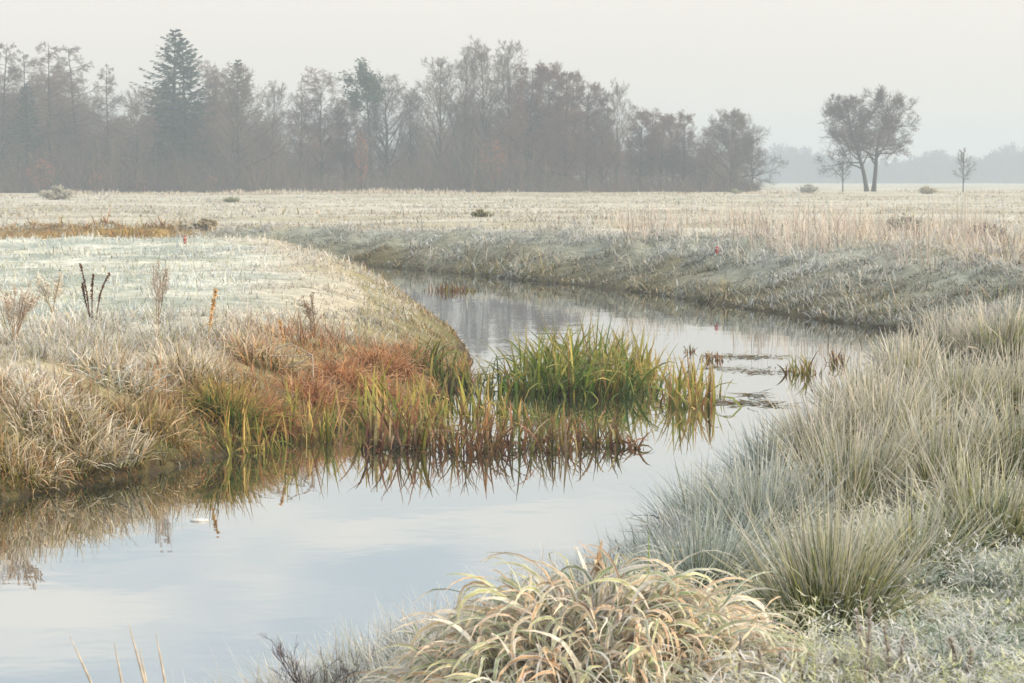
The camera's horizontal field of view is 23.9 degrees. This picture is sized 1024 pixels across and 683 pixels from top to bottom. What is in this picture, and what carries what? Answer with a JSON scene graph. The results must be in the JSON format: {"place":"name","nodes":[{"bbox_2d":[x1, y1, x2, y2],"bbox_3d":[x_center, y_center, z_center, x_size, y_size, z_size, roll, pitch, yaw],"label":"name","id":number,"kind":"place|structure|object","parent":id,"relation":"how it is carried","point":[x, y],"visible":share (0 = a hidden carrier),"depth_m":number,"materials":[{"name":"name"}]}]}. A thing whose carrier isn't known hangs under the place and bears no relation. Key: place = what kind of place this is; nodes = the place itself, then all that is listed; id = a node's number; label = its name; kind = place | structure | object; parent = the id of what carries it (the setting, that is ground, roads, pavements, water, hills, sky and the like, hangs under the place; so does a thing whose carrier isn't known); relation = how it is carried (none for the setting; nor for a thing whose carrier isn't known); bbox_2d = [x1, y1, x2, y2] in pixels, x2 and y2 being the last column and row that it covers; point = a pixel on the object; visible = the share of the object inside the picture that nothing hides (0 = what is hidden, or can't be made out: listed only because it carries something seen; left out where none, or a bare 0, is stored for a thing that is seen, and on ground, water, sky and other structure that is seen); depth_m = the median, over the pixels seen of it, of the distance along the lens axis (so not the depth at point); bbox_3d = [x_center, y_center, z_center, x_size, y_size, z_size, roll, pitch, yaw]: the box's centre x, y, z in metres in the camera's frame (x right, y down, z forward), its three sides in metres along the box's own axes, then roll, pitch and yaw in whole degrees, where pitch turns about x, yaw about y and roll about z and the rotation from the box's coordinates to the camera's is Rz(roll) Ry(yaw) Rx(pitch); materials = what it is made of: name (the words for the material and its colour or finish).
{"place":"outdoors","nodes":[
{"label":"outdoors","id":0,"kind":"place"},
{"bbox_2d":[0,265,915,682],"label":"river","id":1,"kind":"structure","parent":0,"point":[304,543],"depth_m":18.95,"materials":[{"name":"grey liquid"}]},
{"bbox_2d":[199,394,295,455],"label":"reed clump","id":2,"kind":"object","parent":1,"relation":"in","point":[244,448],"visible":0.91,"depth_m":23.15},
{"bbox_2d":[267,374,359,446],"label":"reed clump","id":3,"kind":"object","parent":1,"relation":"in","point":[326,432],"visible":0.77,"depth_m":24.11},
{"bbox_2d":[327,389,475,451],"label":"reed clump","id":4,"kind":"object","parent":1,"relation":"in","point":[415,439],"visible":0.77,"depth_m":23.46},
{"bbox_2d":[331,355,476,432],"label":"reed clump","id":5,"kind":"object","parent":1,"relation":"in","point":[384,398],"visible":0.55,"depth_m":25.61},
{"bbox_2d":[394,332,471,393],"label":"reed clump","id":6,"kind":"object","parent":1,"relation":"on","point":[439,362],"visible":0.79,"depth_m":30.07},
{"bbox_2d":[402,370,526,422],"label":"reed clump","id":7,"kind":"object","parent":1,"relation":"in","point":[462,397],"visible":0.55,"depth_m":26.56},
{"bbox_2d":[419,339,509,393],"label":"reed clump","id":8,"kind":"object","parent":1,"relation":"in","point":[465,379],"visible":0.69,"depth_m":29.77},
{"bbox_2d":[413,401,528,456],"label":"reed clump","id":9,"kind":"object","parent":1,"relation":"in","point":[478,440],"visible":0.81,"depth_m":23.21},
{"bbox_2d":[478,392,564,423],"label":"reed clump","id":10,"kind":"object","parent":1,"relation":"in","point":[512,417],"visible":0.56,"depth_m":26.48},
{"bbox_2d":[477,400,590,453],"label":"reed clump","id":11,"kind":"object","parent":1,"relation":"in","point":[535,438],"visible":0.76,"depth_m":23.42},
{"bbox_2d":[469,310,673,400],"bbox_3d":[0.743,0.226,30.306,2.713,1.224,4.366,0,4,0],"label":"reed clump","id":12,"kind":"object","parent":1,"relation":"in","point":[552,376],"visible":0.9,"depth_m":29.35,"materials":[{"name":"plant"}]},
{"bbox_2d":[553,410,638,450],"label":"reed clump","id":13,"kind":"object","parent":1,"relation":"in","point":[608,439],"visible":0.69,"depth_m":23.68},
{"bbox_2d":[580,322,684,392],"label":"reed clump","id":14,"kind":"object","parent":1,"relation":"in","point":[647,360],"visible":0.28,"depth_m":30.55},
{"bbox_2d":[638,350,740,408],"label":"reed clump","id":15,"kind":"object","parent":1,"relation":"in","point":[689,383],"visible":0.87,"depth_m":28.09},
{"bbox_2d":[685,353,807,406],"bbox_3d":[3.055,0.445,31.974,1.877,0.064,8.820,1,4,8],"label":"floating debris","id":16,"kind":"object","parent":1,"relation":"on","point":[746,402],"visible":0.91,"depth_m":29.74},
{"bbox_2d":[777,350,821,375],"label":"reed clump","id":17,"kind":"object","parent":1,"relation":"in","point":[803,371],"visible":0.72,"depth_m":32.40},
{"bbox_2d":[0,183,1023,682],"bbox_3d":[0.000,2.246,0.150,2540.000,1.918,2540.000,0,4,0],"label":"ground","id":18,"kind":"structure","parent":0,"point":[448,239],"depth_m":54.22,"materials":[{"name":"plant"}]},
{"bbox_2d":[0,281,40,342],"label":"dry weed","id":19,"kind":"object","parent":18,"relation":"on","point":[27,305],"visible":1,"depth_m":24.29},
{"bbox_2d":[0,43,47,180],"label":"larch tree","id":20,"kind":"object","parent":18,"relation":"on","point":[7,80],"visible":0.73,"depth_m":316.37,"materials":[{"name":"grey plant"}]},
{"bbox_2d":[0,83,60,191],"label":"spruce tree","id":21,"kind":"object","parent":18,"relation":"on","point":[28,129],"visible":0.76,"depth_m":310.76,"materials":[{"name":"grey plant"}]},
{"bbox_2d":[0,426,80,491],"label":"grass tuft","id":22,"kind":"object","parent":18,"relation":"on","point":[6,456],"visible":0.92,"depth_m":20.30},
{"bbox_2d":[0,49,81,182],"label":"larch tree","id":23,"kind":"object","parent":18,"relation":"on","point":[24,63],"visible":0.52,"depth_m":320.00,"materials":[{"name":"grey plant"}]},
{"bbox_2d":[33,272,64,312],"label":"dry weed","id":24,"kind":"object","parent":18,"relation":"on","point":[56,289],"visible":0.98,"depth_m":28.10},
{"bbox_2d":[0,356,102,420],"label":"grass tuft","id":25,"kind":"object","parent":18,"relation":"on","point":[46,387],"visible":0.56,"depth_m":21.98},
{"bbox_2d":[1,41,103,184],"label":"larch tree","id":26,"kind":"object","parent":18,"relation":"on","point":[40,104],"visible":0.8,"depth_m":313.80,"materials":[{"name":"grey plant"}]},
{"bbox_2d":[37,184,74,199],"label":"bush","id":27,"kind":"object","parent":18,"relation":"on","point":[56,193],"visible":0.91,"depth_m":189.14,"materials":[{"name":"grey plant"}]},
{"bbox_2d":[28,65,101,157],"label":"birch tree","id":28,"kind":"object","parent":18,"relation":"on","point":[43,85],"visible":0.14,"depth_m":334.59,"materials":[{"name":"grey plant"}]},
{"bbox_2d":[37,45,122,181],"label":"larch tree","id":29,"kind":"object","parent":18,"relation":"on","point":[76,49],"visible":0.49,"depth_m":322.52,"materials":[{"name":"grey plant"}]},
{"bbox_2d":[1,378,168,472],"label":"grass tuft","id":30,"kind":"object","parent":18,"relation":"on","point":[121,449],"visible":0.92,"depth_m":21.20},
{"bbox_2d":[79,263,109,317],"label":"dock stalk","id":31,"kind":"object","parent":18,"relation":"on","point":[83,286],"visible":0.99,"depth_m":28.20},
{"bbox_2d":[63,64,139,181],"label":"larch tree","id":32,"kind":"object","parent":18,"relation":"on","point":[108,90],"visible":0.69,"depth_m":312.49,"materials":[{"name":"grey plant"}]},
{"bbox_2d":[54,340,179,399],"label":"grass tuft","id":33,"kind":"object","parent":18,"relation":"on","point":[119,380],"visible":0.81,"depth_m":23.64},
{"bbox_2d":[99,84,161,189],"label":"bare tree","id":34,"kind":"object","parent":18,"relation":"on","point":[136,129],"visible":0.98,"depth_m":303.50,"materials":[{"name":"grey plant"}]},
{"bbox_2d":[92,384,210,448],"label":"grass tuft","id":35,"kind":"object","parent":18,"relation":"on","point":[165,425],"visible":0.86,"depth_m":22.44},
{"bbox_2d":[149,261,169,327],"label":"dry weed","id":36,"kind":"object","parent":18,"relation":"on","point":[161,286],"visible":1,"depth_m":27.77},
{"bbox_2d":[85,29,246,189],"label":"spruce tree","id":37,"kind":"object","parent":18,"relation":"on","point":[172,103],"visible":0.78,"depth_m":309.75,"materials":[{"name":"grey plant"}]},
{"bbox_2d":[129,37,236,186],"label":"spruce tree","id":38,"kind":"object","parent":18,"relation":"on","point":[184,139],"visible":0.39,"depth_m":313.84,"materials":[{"name":"grey plant"}]},
{"bbox_2d":[130,338,253,392],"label":"grass tuft","id":39,"kind":"object","parent":18,"relation":"on","point":[178,366],"visible":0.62,"depth_m":24.82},
{"bbox_2d":[0,229,416,359],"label":"turf","id":40,"kind":"structure","parent":18,"relation":"on","point":[199,252],"depth_m":39.26,"materials":[{"name":"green plant"}]},
{"bbox_2d":[0,370,416,498],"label":"shore grass","id":41,"kind":"structure","parent":18,"relation":"on","point":[160,459],"depth_m":22.34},
{"bbox_2d":[177,59,258,166],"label":"birch tree","id":42,"kind":"object","parent":18,"relation":"on","point":[211,75],"visible":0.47,"depth_m":315.68,"materials":[{"name":"grey plant"}]},
{"bbox_2d":[169,364,300,440],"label":"grass tuft","id":43,"kind":"object","parent":18,"relation":"on","point":[212,401],"visible":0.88,"depth_m":23.62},
{"bbox_2d":[0,240,472,495],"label":"bank grass","id":44,"kind":"structure","parent":18,"relation":"on","point":[89,336],"depth_m":26.20,"materials":[{"name":"plant"}]},
{"bbox_2d":[205,59,268,172],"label":"spruce tree","id":45,"kind":"object","parent":18,"relation":"on","point":[236,70],"visible":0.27,"depth_m":318.17,"materials":[{"name":"grey plant"}]},
{"bbox_2d":[191,63,293,188],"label":"bare tree","id":46,"kind":"object","parent":18,"relation":"on","point":[226,133],"visible":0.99,"depth_m":304.06,"materials":[{"name":"grey plant"}]},
{"bbox_2d":[221,381,310,440],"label":"russet clump","id":47,"kind":"object","parent":18,"relation":"on","point":[270,401],"visible":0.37,"depth_m":24.24,"materials":[{"name":"brown plant"}]},
{"bbox_2d":[210,324,322,375],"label":"grass tuft","id":48,"kind":"object","parent":18,"relation":"on","point":[258,360],"visible":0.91,"depth_m":26.57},
{"bbox_2d":[242,81,307,178],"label":"bare tree","id":49,"kind":"object","parent":18,"relation":"on","point":[275,102],"visible":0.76,"depth_m":312.18,"materials":[{"name":"grey plant"}]},
{"bbox_2d":[274,91,322,187],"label":"bare tree","id":50,"kind":"object","parent":18,"relation":"on","point":[299,117],"visible":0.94,"depth_m":310.56,"materials":[{"name":"grey plant"}]},
{"bbox_2d":[258,634,362,682],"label":"dark weed","id":51,"kind":"object","parent":18,"relation":"on","point":[279,650],"visible":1,"depth_m":9.32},
{"bbox_2d":[263,361,363,422],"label":"russet clump","id":52,"kind":"object","parent":18,"relation":"on","point":[329,400],"visible":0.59,"depth_m":25.81,"materials":[{"name":"brown plant"}]},
{"bbox_2d":[279,67,366,186],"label":"birch tree","id":53,"kind":"object","parent":18,"relation":"on","point":[335,114],"visible":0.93,"depth_m":312.41,"materials":[{"name":"grey plant"}]},
{"bbox_2d":[323,96,371,183],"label":"alder tree","id":54,"kind":"object","parent":18,"relation":"on","point":[344,160],"visible":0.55,"depth_m":316.24,"materials":[{"name":"grey plant"}]},
{"bbox_2d":[294,342,415,402],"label":"russet clump","id":55,"kind":"object","parent":18,"relation":"on","point":[342,368],"visible":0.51,"depth_m":27.21,"materials":[{"name":"brown plant"}]},
{"bbox_2d":[340,122,375,190],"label":"beech tree","id":56,"kind":"object","parent":18,"relation":"on","point":[358,155],"visible":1,"depth_m":301.65,"materials":[{"name":"grey plant"}]},
{"bbox_2d":[336,57,389,187],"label":"pine tree","id":57,"kind":"object","parent":18,"relation":"on","point":[371,95],"visible":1,"depth_m":308.16,"materials":[{"name":"grey plant"}]},
{"bbox_2d":[335,69,426,185],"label":"bare tree","id":58,"kind":"object","parent":18,"relation":"on","point":[374,125],"visible":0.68,"depth_m":315.70,"materials":[{"name":"grey plant"}]},
{"bbox_2d":[0,105,763,192],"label":"undergrowth","id":59,"kind":"object","parent":18,"relation":"on","point":[450,175],"visible":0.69,"depth_m":303.38,"materials":[{"name":"plant"}]},
{"bbox_2d":[340,331,432,385],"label":"russet clump","id":60,"kind":"object","parent":18,"relation":"on","point":[404,366],"visible":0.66,"depth_m":28.74,"materials":[{"name":"brown plant"}]},
{"bbox_2d":[391,87,432,184],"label":"bare tree","id":61,"kind":"object","parent":18,"relation":"on","point":[411,131],"visible":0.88,"depth_m":310.52,"materials":[{"name":"grey plant"}]},
{"bbox_2d":[402,56,472,188],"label":"bare tree","id":62,"kind":"object","parent":18,"relation":"on","point":[430,114],"visible":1,"depth_m":306.38,"materials":[{"name":"grey plant"}]},
{"bbox_2d":[433,45,500,177],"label":"bare tree","id":63,"kind":"object","parent":18,"relation":"on","point":[470,100],"visible":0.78,"depth_m":307.96,"materials":[{"name":"grey plant"}]},
{"bbox_2d":[438,35,524,190],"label":"bare tree","id":64,"kind":"object","parent":18,"relation":"on","point":[481,55],"visible":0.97,"depth_m":306.21,"materials":[{"name":"grey plant"}]},
{"bbox_2d":[477,128,505,191],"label":"beech tree","id":65,"kind":"object","parent":18,"relation":"on","point":[491,147],"visible":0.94,"depth_m":301.80,"materials":[{"name":"grey plant"}]},
{"bbox_2d":[0,208,1023,335],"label":"bank grass","id":66,"kind":"structure","parent":18,"relation":"on","point":[721,293],"depth_m":57.91,"materials":[{"name":"plant"}]},
{"bbox_2d":[0,192,1023,266],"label":"field grass","id":67,"kind":"structure","parent":18,"relation":"on","point":[524,208],"depth_m":116.97,"materials":[{"name":"plant"}]},
{"bbox_2d":[0,187,1023,196],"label":"rough grass","id":68,"kind":"structure","parent":18,"relation":"on","point":[283,191],"depth_m":268.82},
{"bbox_2d":[486,39,542,189],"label":"bare tree","id":69,"kind":"object","parent":18,"relation":"on","point":[508,59],"visible":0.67,"depth_m":311.25,"materials":[{"name":"grey plant"}]},
{"bbox_2d":[481,61,567,190],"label":"alder tree","id":70,"kind":"object","parent":18,"relation":"on","point":[536,83],"visible":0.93,"depth_m":305.56,"materials":[{"name":"grey plant"}]},
{"bbox_2d":[512,60,589,187],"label":"alder tree","id":71,"kind":"object","parent":18,"relation":"on","point":[550,83],"visible":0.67,"depth_m":307.25,"materials":[{"name":"grey plant"}]},
{"bbox_2d":[515,61,600,190],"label":"alder tree","id":72,"kind":"object","parent":18,"relation":"on","point":[572,97],"visible":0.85,"depth_m":306.18,"materials":[{"name":"grey plant"}]},
{"bbox_2d":[339,541,826,682],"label":"sedge mound","id":73,"kind":"object","parent":18,"relation":"on","point":[558,629],"visible":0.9,"depth_m":8.80,"materials":[{"name":"plant"}]},
{"bbox_2d":[544,81,624,187],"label":"alder tree","id":74,"kind":"object","parent":18,"relation":"on","point":[589,105],"visible":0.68,"depth_m":308.82,"materials":[{"name":"grey plant"}]},
{"bbox_2d":[574,91,624,190],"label":"alder tree","id":75,"kind":"object","parent":18,"relation":"on","point":[609,160],"visible":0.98,"depth_m":307.08,"materials":[{"name":"grey plant"}]},
{"bbox_2d":[590,78,636,188],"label":"bare tree","id":76,"kind":"object","parent":18,"relation":"on","point":[623,133],"visible":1,"depth_m":306.20,"materials":[{"name":"grey plant"}]},
{"bbox_2d":[612,105,666,190],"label":"alder tree","id":77,"kind":"object","parent":18,"relation":"on","point":[631,141],"visible":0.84,"depth_m":310.43,"materials":[{"name":"grey plant"}]},
{"bbox_2d":[636,112,683,186],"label":"alder tree","id":78,"kind":"object","parent":18,"relation":"on","point":[658,151],"visible":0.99,"depth_m":308.54,"materials":[{"name":"grey plant"}]},
{"bbox_2d":[430,629,939,682],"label":"frosted grass clump","id":79,"kind":"object","parent":18,"relation":"on","point":[709,681],"visible":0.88,"depth_m":8.18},
{"bbox_2d":[659,109,715,189],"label":"alder tree","id":80,"kind":"object","parent":18,"relation":"on","point":[681,125],"visible":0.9,"depth_m":310.49,"materials":[{"name":"grey plant"}]},
{"bbox_2d":[619,450,760,535],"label":"rush tussock","id":81,"kind":"object","parent":18,"relation":"on","point":[672,503],"visible":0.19,"depth_m":17.42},
{"bbox_2d":[588,480,814,594],"bbox_3d":[0.925,1.094,12.382,1.123,0.846,1.168,3,5,41],"label":"rush tussock","id":82,"kind":"object","parent":18,"relation":"on","point":[702,558],"visible":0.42,"depth_m":12.29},
{"bbox_2d":[683,107,789,189],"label":"bare tree","id":83,"kind":"object","parent":18,"relation":"on","point":[740,147],"visible":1,"depth_m":304.25,"materials":[{"name":"grey plant"}]},
{"bbox_2d":[738,135,771,186],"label":"birch tree","id":84,"kind":"object","parent":18,"relation":"on","point":[754,166],"visible":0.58,"depth_m":308.10,"materials":[{"name":"grey plant"}]},
{"bbox_2d":[626,416,886,548],"bbox_3d":[1.548,0.992,14.944,1.515,1.108,1.502,-2,4,-24],"label":"rush tussock","id":85,"kind":"object","parent":18,"relation":"on","point":[751,495],"visible":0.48,"depth_m":14.83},
{"bbox_2d":[698,409,821,487],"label":"rush tussock","id":86,"kind":"object","parent":18,"relation":"on","point":[750,451],"visible":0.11,"depth_m":20.18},
{"bbox_2d":[724,373,895,480],"bbox_3d":[2.407,0.828,19.298,1.437,1.246,1.517,0,4,0],"label":"rush tussock","id":87,"kind":"object","parent":18,"relation":"on","point":[793,428],"visible":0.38,"depth_m":19.15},
{"bbox_2d":[597,189,1023,271],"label":"weed stems","id":88,"kind":"object","parent":18,"relation":"on","point":[963,235],"visible":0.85,"depth_m":58.83,"materials":[{"name":"beige plant"}]},
{"bbox_2d":[614,470,1023,682],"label":"frosted herbs","id":89,"kind":"object","parent":18,"relation":"on","point":[848,672],"visible":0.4,"depth_m":9.06,"materials":[{"name":"grey plant"}]},
{"bbox_2d":[692,456,983,645],"bbox_3d":[1.344,0.952,9.915,1.212,0.997,1.212,0,4,0],"label":"rush tussock","id":90,"kind":"object","parent":18,"relation":"on","point":[809,578],"visible":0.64,"depth_m":9.78,"materials":[{"name":"green plant"}]},
{"bbox_2d":[786,345,916,420],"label":"rush tussock","id":91,"kind":"object","parent":18,"relation":"on","point":[852,378],"visible":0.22,"depth_m":24.80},
{"bbox_2d":[751,396,957,539],"bbox_3d":[2.159,0.834,15.152,1.413,1.024,1.324,1,4,16],"label":"rush tussock","id":92,"kind":"object","parent":18,"relation":"on","point":[861,469],"visible":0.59,"depth_m":15.01,"materials":[{"name":"plant"}]},
{"bbox_2d":[811,93,907,191],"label":"alder tree","id":93,"kind":"object","parent":18,"relation":"on","point":[836,109],"visible":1,"depth_m":298.43,"materials":[{"name":"grey plant"}]},
{"bbox_2d":[858,596,874,681],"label":"frosted spike","id":94,"kind":"object","parent":18,"relation":"on","point":[868,640],"visible":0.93,"depth_m":8.38,"materials":[{"name":"beige plant"}]},
{"bbox_2d":[828,85,921,191],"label":"alder tree","id":95,"kind":"object","parent":18,"relation":"on","point":[885,120],"visible":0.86,"depth_m":299.83,"materials":[{"name":"grey plant"}]},
{"bbox_2d":[803,354,964,457],"bbox_3d":[3.003,0.673,19.470,1.459,1.205,1.509,0,4,0],"label":"rush tussock","id":96,"kind":"object","parent":18,"relation":"on","point":[894,409],"visible":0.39,"depth_m":19.29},
{"bbox_2d":[754,141,1023,183],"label":"distant wood","id":97,"kind":"object","parent":18,"relation":"on","point":[940,167],"visible":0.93,"depth_m":1073.30,"materials":[{"name":"plant"}]},
{"bbox_2d":[856,326,930,362],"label":"rush tussock","id":98,"kind":"object","parent":18,"relation":"on","point":[889,343],"visible":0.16,"depth_m":34.38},
{"bbox_2d":[839,318,967,396],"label":"rush tussock","id":99,"kind":"object","parent":18,"relation":"on","point":[903,353],"visible":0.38,"depth_m":25.76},
{"bbox_2d":[812,455,1015,586],"bbox_3d":[1.843,1.020,11.099,1.038,0.978,0.995,-1,4,-16],"label":"rush tussock","id":100,"kind":"object","parent":18,"relation":"on","point":[933,548],"visible":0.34,"depth_m":11.05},
{"bbox_2d":[848,380,1023,514],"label":"rush tussock","id":101,"kind":"object","parent":18,"relation":"on","point":[942,438],"visible":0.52,"depth_m":14.99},
{"bbox_2d":[867,328,1023,435],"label":"rush tussock","id":102,"kind":"object","parent":18,"relation":"on","point":[968,372],"visible":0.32,"depth_m":20.05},
{"bbox_2d":[870,425,1023,553],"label":"rush tussock","id":103,"kind":"object","parent":18,"relation":"on","point":[1015,511],"visible":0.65,"depth_m":11.98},
{"bbox_2d":[891,295,1011,371],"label":"rush tussock","id":104,"kind":"object","parent":18,"relation":"on","point":[946,336],"visible":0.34,"depth_m":28.43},
{"bbox_2d":[923,364,1023,489],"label":"rush tussock","id":105,"kind":"object","parent":18,"relation":"on","point":[1020,437],"visible":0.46,"depth_m":15.14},
{"bbox_2d":[933,326,1023,417],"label":"rush tussock","id":106,"kind":"object","parent":18,"relation":"on","point":[1016,384],"visible":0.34,"depth_m":20.36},
{"bbox_2d":[935,289,1023,366],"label":"rush tussock","id":107,"kind":"object","parent":18,"relation":"on","point":[1008,330],"visible":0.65,"depth_m":27.98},
{"bbox_2d":[0,0,1023,182],"label":"sky","id":108,"kind":"structure","parent":0,"point":[777,62],"materials":[{"name":"white"}]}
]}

